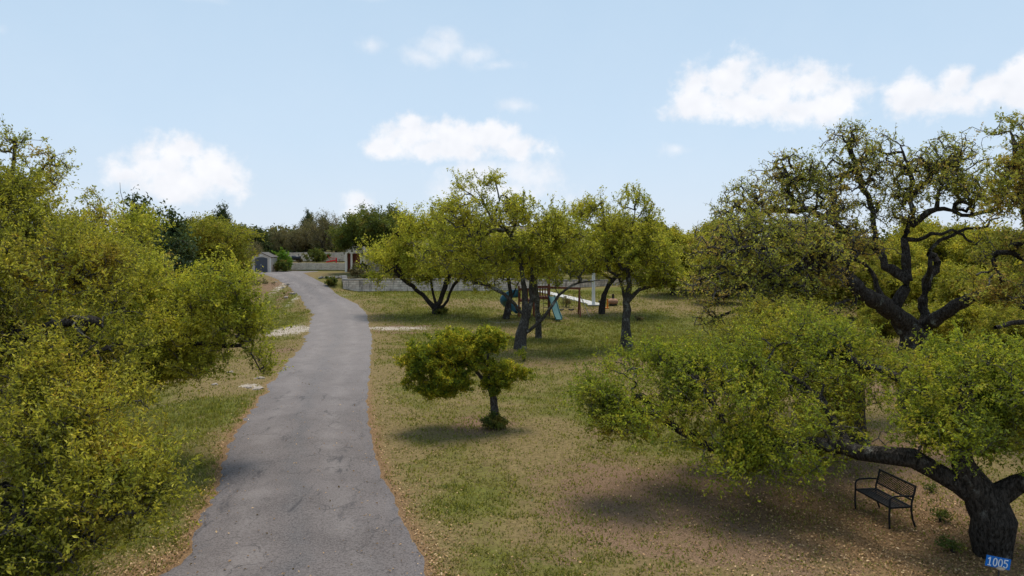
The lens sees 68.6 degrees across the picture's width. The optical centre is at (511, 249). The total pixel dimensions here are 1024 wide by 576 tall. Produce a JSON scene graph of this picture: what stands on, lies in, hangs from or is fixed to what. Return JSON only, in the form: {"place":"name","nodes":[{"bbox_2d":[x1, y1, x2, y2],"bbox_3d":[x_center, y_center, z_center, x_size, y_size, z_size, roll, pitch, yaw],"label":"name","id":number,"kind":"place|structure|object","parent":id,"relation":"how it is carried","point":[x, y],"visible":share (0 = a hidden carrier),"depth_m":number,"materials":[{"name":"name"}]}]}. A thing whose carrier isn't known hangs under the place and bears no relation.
{"place":"outdoors","nodes":[
{"label":"outdoors","id":0,"kind":"place"},
{"bbox_2d":[159,271,424,575],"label":"driveway","id":1,"kind":"structure","parent":0,"point":[288,502],"depth_m":18.11,"materials":[{"name":"grey asphalt"}]},
{"bbox_2d":[0,250,1023,575],"bbox_3d":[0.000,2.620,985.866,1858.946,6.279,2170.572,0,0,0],"label":"ground","id":2,"kind":"structure","parent":0,"point":[550,460],"depth_m":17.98,"materials":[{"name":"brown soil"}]},
{"bbox_2d":[0,114,81,197],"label":"live oak tree","id":3,"kind":"object","parent":2,"relation":"on","point":[15,141],"visible":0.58,"depth_m":17.48,"materials":[{"name":"green plant"}]},
{"bbox_2d":[0,150,216,575],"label":"live oak tree","id":4,"kind":"object","parent":2,"relation":"on","point":[51,432],"visible":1,"depth_m":10.80,"materials":[{"name":"green plant"}]},
{"bbox_2d":[65,185,180,406],"bbox_3d":[-14.605,1.627,26.952,4.952,8.114,4.820,0,0,-24],"label":"live oak tree","id":5,"kind":"object","parent":2,"relation":"on","point":[101,212],"visible":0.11,"depth_m":26.88,"materials":[{"name":"green plant"}]},
{"bbox_2d":[85,188,200,308],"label":"cedar tree","id":6,"kind":"object","parent":2,"relation":"on","point":[137,196],"visible":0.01,"depth_m":45.84,"materials":[{"name":"green plant"}]},
{"bbox_2d":[98,228,216,347],"bbox_3d":[-18.598,2.216,40.087,7.642,7.098,7.418,0,0,31],"label":"cedar tree","id":7,"kind":"object","parent":2,"relation":"on","point":[177,248],"visible":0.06,"depth_m":39.34,"materials":[{"name":"green plant"}]},
{"bbox_2d":[23,200,298,446],"bbox_3d":[-10.335,2.087,20.466,8.798,7.038,4.932,0,0,12],"label":"live oak tree","id":8,"kind":"object","parent":2,"relation":"on","point":[222,302],"visible":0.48,"depth_m":19.77,"materials":[{"name":"green plant"}]},
{"bbox_2d":[142,199,222,330],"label":"cedar tree","id":9,"kind":"object","parent":2,"relation":"on","point":[180,225],"visible":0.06,"depth_m":41.57,"materials":[{"name":"green plant"}]},
{"bbox_2d":[183,215,215,224],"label":"cedar tree","id":10,"kind":"object","parent":2,"relation":"on","point":[192,221],"depth_m":91.72,"materials":[{"name":"green plant"}]},
{"bbox_2d":[159,211,267,276],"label":"live oak tree","id":11,"kind":"object","parent":2,"relation":"on","point":[215,233],"visible":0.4,"depth_m":58.65,"materials":[{"name":"green plant"}]},
{"bbox_2d":[211,199,233,231],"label":"cedar tree","id":12,"kind":"object","parent":2,"relation":"on","point":[221,211],"visible":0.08,"depth_m":95.73,"materials":[{"name":"green plant"}]},
{"bbox_2d":[245,250,257,271],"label":"bare shrub tree","id":13,"kind":"object","parent":2,"relation":"on","point":[250,260],"visible":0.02,"depth_m":80.65,"materials":[{"name":"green plant"}]},
{"bbox_2d":[242,240,262,265],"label":"bare shrub tree","id":14,"kind":"object","parent":2,"relation":"on","point":[258,248],"visible":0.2,"depth_m":91.55,"materials":[{"name":"brown plant"}]},
{"bbox_2d":[241,277,274,285],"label":"bank brush","id":15,"kind":"object","parent":2,"relation":"on","point":[264,281],"visible":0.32,"depth_m":75.29,"materials":[{"name":"brown plant"}]},
{"bbox_2d":[252,386,263,389],"bbox_3d":[-10.245,5.578,30.249,0.398,0.083,0.611,0,0,16],"label":"flat rock","id":16,"kind":"object","parent":2,"relation":"on","point":[258,387],"visible":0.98,"depth_m":30.19,"materials":[{"name":"beige stone"}]},
{"bbox_2d":[249,225,270,252],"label":"cedar tree","id":17,"kind":"object","parent":2,"relation":"on","point":[259,230],"visible":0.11,"depth_m":103.60,"materials":[{"name":"green plant"}]},
{"bbox_2d":[251,252,277,271],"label":"storage shed","id":18,"kind":"structure","parent":2,"relation":"on","point":[265,262],"depth_m":86.60,"materials":[{"name":"grey concrete"}]},
{"bbox_2d":[255,257,260,271],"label":"door","id":19,"kind":"structure","parent":18,"relation":"in","point":[258,266],"depth_m":86.54,"materials":[{"name":"blue metal"}]},
{"bbox_2d":[261,257,266,271],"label":"door","id":20,"kind":"structure","parent":18,"relation":"in","point":[263,260],"depth_m":86.54,"materials":[{"name":"blue metal"}]},
{"bbox_2d":[261,231,274,251],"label":"cedar tree","id":21,"kind":"object","parent":2,"relation":"on","point":[269,240],"visible":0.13,"depth_m":117.09,"materials":[{"name":"green plant"}]},
{"bbox_2d":[267,223,293,251],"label":"bare shrub tree","id":22,"kind":"object","parent":2,"relation":"on","point":[278,234],"visible":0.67,"depth_m":109.62,"materials":[{"name":"brown plant"}]},
{"bbox_2d":[269,230,291,254],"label":"cedar tree","id":23,"kind":"object","parent":2,"relation":"on","point":[273,247],"visible":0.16,"depth_m":115.32,"materials":[{"name":"green plant"}]},
{"bbox_2d":[271,247,292,270],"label":"round shrub","id":24,"kind":"object","parent":2,"relation":"on","point":[282,254],"visible":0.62,"depth_m":89.33,"materials":[{"name":"green plant"}]},
{"bbox_2d":[273,259,291,271],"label":"round shrub","id":25,"kind":"object","parent":2,"relation":"on","point":[281,264],"visible":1,"depth_m":87.47,"materials":[{"name":"green plant"}]},
{"bbox_2d":[280,226,306,251],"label":"bare shrub tree","id":26,"kind":"object","parent":2,"relation":"on","point":[292,237],"visible":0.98,"depth_m":107.55,"materials":[{"name":"brown plant"}]},
{"bbox_2d":[291,254,300,262],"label":"grill","id":27,"kind":"object","parent":2,"relation":"on","point":[298,257],"visible":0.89,"depth_m":93.40,"materials":[{"name":"metal"}]},
{"bbox_2d":[292,220,322,251],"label":"bare shrub tree","id":28,"kind":"object","parent":2,"relation":"on","point":[305,237],"visible":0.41,"depth_m":109.57,"materials":[{"name":"brown plant"}]},
{"bbox_2d":[297,209,324,251],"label":"cedar tree","id":29,"kind":"object","parent":2,"relation":"on","point":[307,215],"visible":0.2,"depth_m":111.53,"materials":[{"name":"green plant"}]},
{"bbox_2d":[280,263,344,269],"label":"terrace wall","id":30,"kind":"structure","parent":2,"relation":"on","point":[318,266],"depth_m":92.40,"materials":[{"name":"beige stone"}]},
{"bbox_2d":[301,247,331,262],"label":"terrace shrub","id":31,"kind":"object","parent":2,"relation":"on","point":[319,255],"visible":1,"depth_m":95.12,"materials":[{"name":"green plant"}]},
{"bbox_2d":[288,252,344,260],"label":"terrace wall","id":32,"kind":"structure","parent":2,"relation":"on","point":[337,255],"depth_m":98.40,"materials":[{"name":"beige stone"}]},
{"bbox_2d":[299,207,342,251],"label":"bare shrub tree","id":33,"kind":"object","parent":2,"relation":"on","point":[322,229],"visible":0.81,"depth_m":105.50,"materials":[{"name":"brown plant"}]},
{"bbox_2d":[320,223,339,251],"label":"bare shrub tree","id":34,"kind":"object","parent":2,"relation":"on","point":[331,240],"visible":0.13,"depth_m":107.41,"materials":[{"name":"brown plant"}]},
{"bbox_2d":[323,275,337,285],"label":"garden shrub","id":35,"kind":"object","parent":2,"relation":"on","point":[331,281],"visible":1,"depth_m":74.92,"materials":[{"name":"green plant"}]},
{"bbox_2d":[327,245,344,251],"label":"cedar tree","id":36,"kind":"object","parent":2,"relation":"on","point":[329,248],"visible":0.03,"depth_m":121.05,"materials":[{"name":"green plant"}]},
{"bbox_2d":[349,261,364,276],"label":"garden shrub","id":37,"kind":"object","parent":2,"relation":"on","point":[355,271],"visible":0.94,"depth_m":78.04,"materials":[{"name":"green plant"}]},
{"bbox_2d":[358,261,370,271],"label":"garden shrub","id":38,"kind":"object","parent":2,"relation":"on","point":[364,264],"visible":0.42,"depth_m":84.38,"materials":[{"name":"green plant"}]},
{"bbox_2d":[360,272,378,278],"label":"garden shrub","id":39,"kind":"object","parent":2,"relation":"on","point":[364,275],"visible":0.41,"depth_m":76.16,"materials":[{"name":"green plant"}]},
{"bbox_2d":[325,200,424,272],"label":"live oak tree","id":40,"kind":"object","parent":2,"relation":"on","point":[373,224],"visible":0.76,"depth_m":82.07,"materials":[{"name":"green plant"}]},
{"bbox_2d":[354,190,474,313],"bbox_3d":[-6.963,0.195,59.029,11.109,9.666,7.758,0,0,0],"label":"live oak tree","id":41,"kind":"object","parent":2,"relation":"on","point":[397,259],"visible":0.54,"depth_m":58.03,"materials":[{"name":"green plant"}]},
{"bbox_2d":[433,307,448,314],"bbox_3d":[-5.544,4.772,58.722,1.256,0.652,1.170,0,0,34],"label":"basal shrub","id":42,"kind":"object","parent":2,"relation":"on","point":[443,310],"visible":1,"depth_m":58.51,"materials":[{"name":"green plant"}]},
{"bbox_2d":[391,322,535,427],"bbox_3d":[-1.552,3.937,23.800,4.298,3.323,2.711,0,0,-24],"label":"ornamental tree","id":43,"kind":"object","parent":2,"relation":"on","point":[444,358],"visible":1,"depth_m":23.23,"materials":[{"name":"green plant"}]},
{"bbox_2d":[345,223,610,271],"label":"house","id":44,"kind":"structure","parent":2,"relation":"on","point":[351,258],"depth_m":88.39,"materials":[{"name":"beige paint"}]},
{"bbox_2d":[348,253,350,271],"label":"garage door","id":45,"kind":"structure","parent":44,"relation":"in","point":[349,255],"depth_m":88.38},
{"bbox_2d":[353,253,359,265],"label":"garage door","id":46,"kind":"structure","parent":44,"relation":"in","point":[355,256],"depth_m":88.38,"materials":[{"name":"brown wood"}]},
{"bbox_2d":[342,275,638,290],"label":"retaining wall","id":47,"kind":"structure","parent":2,"relation":"on","point":[361,285],"depth_m":75.50,"materials":[{"name":"grey concrete"}]},
{"bbox_2d":[459,219,529,318],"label":"live oak tree","id":48,"kind":"object","parent":2,"relation":"on","point":[507,312],"visible":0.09,"depth_m":56.30,"materials":[{"name":"green plant"}]},
{"bbox_2d":[478,410,510,429],"bbox_3d":[-0.581,5.282,23.491,0.946,0.604,1.037,0,0,-42],"label":"basal shrub","id":49,"kind":"object","parent":2,"relation":"on","point":[491,420],"visible":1,"depth_m":23.33,"materials":[{"name":"green plant"}]},
{"bbox_2d":[7,220,991,250],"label":"woods","id":50,"kind":"object","parent":2,"relation":"on","point":[882,237],"depth_m":146.63,"materials":[{"name":"green plant"}]},
{"bbox_2d":[403,167,602,349],"bbox_3d":[-0.441,0.442,42.196,11.019,10.206,7.100,0,0,0],"label":"live oak tree","id":51,"kind":"object","parent":2,"relation":"on","point":[468,239],"visible":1,"depth_m":41.06,"materials":[{"name":"green plant"}]},
{"bbox_2d":[514,346,527,360],"bbox_3d":[0.474,5.222,37.928,0.706,0.788,0.795,0,0,32],"label":"golden shrub","id":52,"kind":"object","parent":2,"relation":"on","point":[521,352],"visible":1,"depth_m":37.87,"materials":[{"name":"green plant"}]},
{"bbox_2d":[500,277,589,319],"bbox_3d":[2.506,3.209,56.845,6.910,3.914,4.390,0,0,0],"label":"playset","id":53,"kind":"object","parent":2,"relation":"on","point":[556,310],"visible":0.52,"depth_m":57.10,"materials":[{"name":"red wood"}]},
{"bbox_2d":[68,330,1023,575],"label":"fallen leaves","id":54,"kind":"object","parent":2,"relation":"on","point":[839,555],"visible":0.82,"depth_m":14.74,"materials":[{"name":"brown plant"}]},
{"bbox_2d":[502,199,592,338],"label":"live oak tree","id":55,"kind":"object","parent":2,"relation":"on","point":[538,331],"visible":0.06,"depth_m":47.83,"materials":[{"name":"green plant"}]},
{"bbox_2d":[561,296,571,306],"bbox_3d":[4.638,4.341,63.744,1.017,0.992,1.155,0,0,0],"label":"dry tuft","id":56,"kind":"object","parent":2,"relation":"on","point":[567,301],"visible":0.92,"depth_m":63.56,"materials":[{"name":"brown plant"}]},
{"bbox_2d":[587,273,598,305],"bbox_3d":[7.159,1.993,64.500,1.300,5.550,1.000,0,0,0],"label":"white pole","id":57,"kind":"object","parent":2,"relation":"on","point":[593,292],"visible":0.4,"depth_m":64.37,"materials":[{"name":"metal"}]},
{"bbox_2d":[608,294,617,305],"bbox_3d":[8.646,4.258,64.200,0.920,0.980,0.911,0,0,0],"label":"clay chiminea","id":58,"kind":"object","parent":2,"relation":"on","point":[612,301],"visible":0.98,"depth_m":63.90,"materials":[{"name":"ceramic"}]},
{"bbox_2d":[563,207,678,313],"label":"live oak tree","id":59,"kind":"object","parent":2,"relation":"on","point":[601,309],"visible":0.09,"depth_m":58.90,"materials":[{"name":"green plant"}]},
{"bbox_2d":[563,180,693,346],"bbox_3d":[6.615,0.773,43.532,7.652,9.650,6.502,0,0,0],"label":"live oak tree","id":60,"kind":"object","parent":2,"relation":"on","point":[646,251],"visible":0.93,"depth_m":42.80,"materials":[{"name":"green plant"}]},
{"bbox_2d":[634,315,643,320],"bbox_3d":[9.465,5.041,55.793,0.814,0.441,0.885,0,0,0],"label":"dry tuft","id":61,"kind":"object","parent":2,"relation":"on","point":[637,317],"visible":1,"depth_m":55.59,"materials":[{"name":"green plant"}]},
{"bbox_2d":[654,217,683,237],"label":"live oak tree","id":62,"kind":"object","parent":2,"relation":"on","point":[667,228],"visible":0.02,"depth_m":82.11,"materials":[{"name":"green plant"}]},
{"bbox_2d":[644,223,706,294],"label":"live oak tree","id":63,"kind":"object","parent":2,"relation":"on","point":[678,237],"visible":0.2,"depth_m":71.08,"materials":[{"name":"green plant"}]},
{"bbox_2d":[683,226,718,290],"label":"live oak tree","id":64,"kind":"object","parent":2,"relation":"on","point":[692,234],"visible":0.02,"depth_m":75.39,"materials":[{"name":"green plant"}]},
{"bbox_2d":[686,218,730,246],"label":"live oak tree","id":65,"kind":"object","parent":2,"relation":"on","point":[708,227],"visible":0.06,"depth_m":88.25,"materials":[{"name":"green plant"}]},
{"bbox_2d":[687,250,742,302],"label":"live oak tree","id":66,"kind":"object","parent":2,"relation":"on","point":[697,261],"visible":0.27,"depth_m":65.31,"materials":[{"name":"green plant"}]},
{"bbox_2d":[735,239,819,302],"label":"live oak tree","id":67,"kind":"object","parent":2,"relation":"on","point":[764,286],"visible":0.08,"depth_m":60.77,"materials":[{"name":"green plant"}]},
{"bbox_2d":[553,298,1023,560],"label":"live oak tree","id":68,"kind":"object","parent":2,"relation":"on","point":[967,406],"visible":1,"depth_m":15.40,"materials":[{"name":"green plant"}]},
{"bbox_2d":[659,288,933,461],"bbox_3d":[7.933,3.294,20.534,8.534,4.501,4.893,0,0,0],"label":"live oak tree","id":69,"kind":"object","parent":2,"relation":"on","point":[754,313],"visible":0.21,"depth_m":20.09,"materials":[{"name":"green plant"}]},
{"bbox_2d":[783,216,833,245],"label":"live oak tree","id":70,"kind":"object","parent":2,"relation":"on","point":[794,221],"depth_m":86.83,"materials":[{"name":"green plant"}]},
{"bbox_2d":[785,252,848,312],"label":"live oak tree","id":71,"kind":"object","parent":2,"relation":"on","point":[827,299],"visible":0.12,"depth_m":57.12,"materials":[{"name":"green plant"}]},
{"bbox_2d":[669,118,1023,413],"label":"live oak tree","id":72,"kind":"object","parent":2,"relation":"on","point":[952,178],"visible":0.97,"depth_m":25.66,"materials":[{"name":"green plant"}]},
{"bbox_2d":[830,253,897,319],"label":"live oak tree","id":73,"kind":"object","parent":2,"relation":"on","point":[865,278],"visible":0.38,"depth_m":55.00,"materials":[{"name":"green plant"}]},
{"bbox_2d":[853,305,898,343],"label":"live oak tree","id":74,"kind":"object","parent":2,"relation":"on","point":[878,320],"visible":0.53,"depth_m":43.46,"materials":[{"name":"green plant"}]},
{"bbox_2d":[854,469,916,528],"bbox_3d":[7.793,5.182,15.696,0.620,0.844,1.220,0,0,-7],"label":"garden bench","id":75,"kind":"object","parent":2,"relation":"on","point":[883,499],"visible":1,"depth_m":15.64,"materials":[{"name":"black metal"}]},
{"bbox_2d":[873,233,933,311],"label":"live oak tree","id":76,"kind":"object","parent":2,"relation":"on","point":[918,254],"visible":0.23,"depth_m":58.66,"materials":[{"name":"green plant"}]},
{"bbox_2d":[883,209,946,248],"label":"live oak tree","id":77,"kind":"object","parent":2,"relation":"on","point":[922,227],"visible":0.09,"depth_m":72.19,"materials":[{"name":"green plant"}]},
{"bbox_2d":[902,300,941,346],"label":"live oak tree","id":78,"kind":"object","parent":2,"relation":"on","point":[914,311],"visible":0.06,"depth_m":39.85,"materials":[{"name":"green plant"}]},
{"bbox_2d":[893,259,961,308],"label":"live oak tree","id":79,"kind":"object","parent":2,"relation":"on","point":[919,273],"visible":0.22,"depth_m":49.73,"materials":[{"name":"green plant"}]},
{"bbox_2d":[921,480,937,492],"bbox_3d":[9.662,5.461,17.413,0.404,0.265,0.490,0,0,9],"label":"lawn weed","id":80,"kind":"object","parent":2,"relation":"on","point":[932,486],"visible":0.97,"depth_m":17.30,"materials":[{"name":"green plant"}]},
{"bbox_2d":[929,507,957,523],"bbox_3d":[8.895,5.476,15.525,0.491,0.303,0.524,0,0,0],"label":"lawn weed","id":81,"kind":"object","parent":2,"relation":"on","point":[941,514],"visible":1,"depth_m":15.46,"materials":[{"name":"green plant"}]},
{"bbox_2d":[914,219,977,273],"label":"live oak tree","id":82,"kind":"object","parent":2,"relation":"on","point":[938,249],"visible":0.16,"depth_m":64.76,"materials":[{"name":"green plant"}]},
{"bbox_2d":[934,533,968,554],"bbox_3d":[8.101,5.452,13.929,0.576,0.362,0.561,0,0,0],"label":"lawn weed","id":83,"kind":"object","parent":2,"relation":"on","point":[948,542],"visible":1,"depth_m":13.85,"materials":[{"name":"green plant"}]},
{"bbox_2d":[928,262,988,305],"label":"live oak tree","id":84,"kind":"object","parent":2,"relation":"on","point":[951,291],"visible":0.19,"depth_m":43.69,"materials":[{"name":"green plant"}]},
{"bbox_2d":[928,298,990,349],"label":"live oak tree","id":85,"kind":"object","parent":2,"relation":"on","point":[969,315],"visible":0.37,"depth_m":35.49,"materials":[{"name":"green plant"}]},
{"bbox_2d":[942,215,1014,268],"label":"live oak tree","id":86,"kind":"object","parent":2,"relation":"on","point":[960,247],"visible":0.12,"depth_m":59.43,"materials":[{"name":"green plant"}]},
{"bbox_2d":[946,107,1023,328],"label":"live oak tree","id":87,"kind":"object","parent":2,"relation":"on","point":[1012,173],"visible":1,"depth_m":22.53,"materials":[{"name":"green plant"}]},
{"bbox_2d":[957,304,1023,361],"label":"live oak tree","id":88,"kind":"object","parent":2,"relation":"on","point":[991,319],"visible":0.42,"depth_m":32.53,"materials":[{"name":"green plant"}]},
{"bbox_2d":[958,260,1023,309],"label":"live oak tree","id":89,"kind":"object","parent":2,"relation":"on","point":[987,302],"visible":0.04,"depth_m":40.07,"materials":[{"name":"green plant"}]},
{"bbox_2d":[963,228,1023,269],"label":"live oak tree","id":90,"kind":"object","parent":2,"relation":"on","point":[977,253],"visible":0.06,"depth_m":54.89,"materials":[{"name":"green plant"}]},
{"bbox_2d":[985,555,1010,575],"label":"address sign","id":91,"kind":"object","parent":2,"relation":"on","point":[999,564],"visible":1,"depth_m":12.69,"materials":[{"name":"blue metal"}]},
{"bbox_2d":[986,266,1023,313],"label":"live oak tree","id":92,"kind":"object","parent":2,"relation":"on","point":[1013,305],"visible":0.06,"depth_m":36.73,"materials":[{"name":"green plant"}]},
{"bbox_2d":[0,0,1023,237],"label":"sky","id":93,"kind":"structure","parent":0,"point":[273,110],"materials":[{"name":"blue"}]},
{"bbox_2d":[538,291,598,303],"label":"path","id":94,"kind":"structure","parent":0,"point":[573,298],"depth_m":68.51,"materials":[{"name":"concrete"}]}
]}

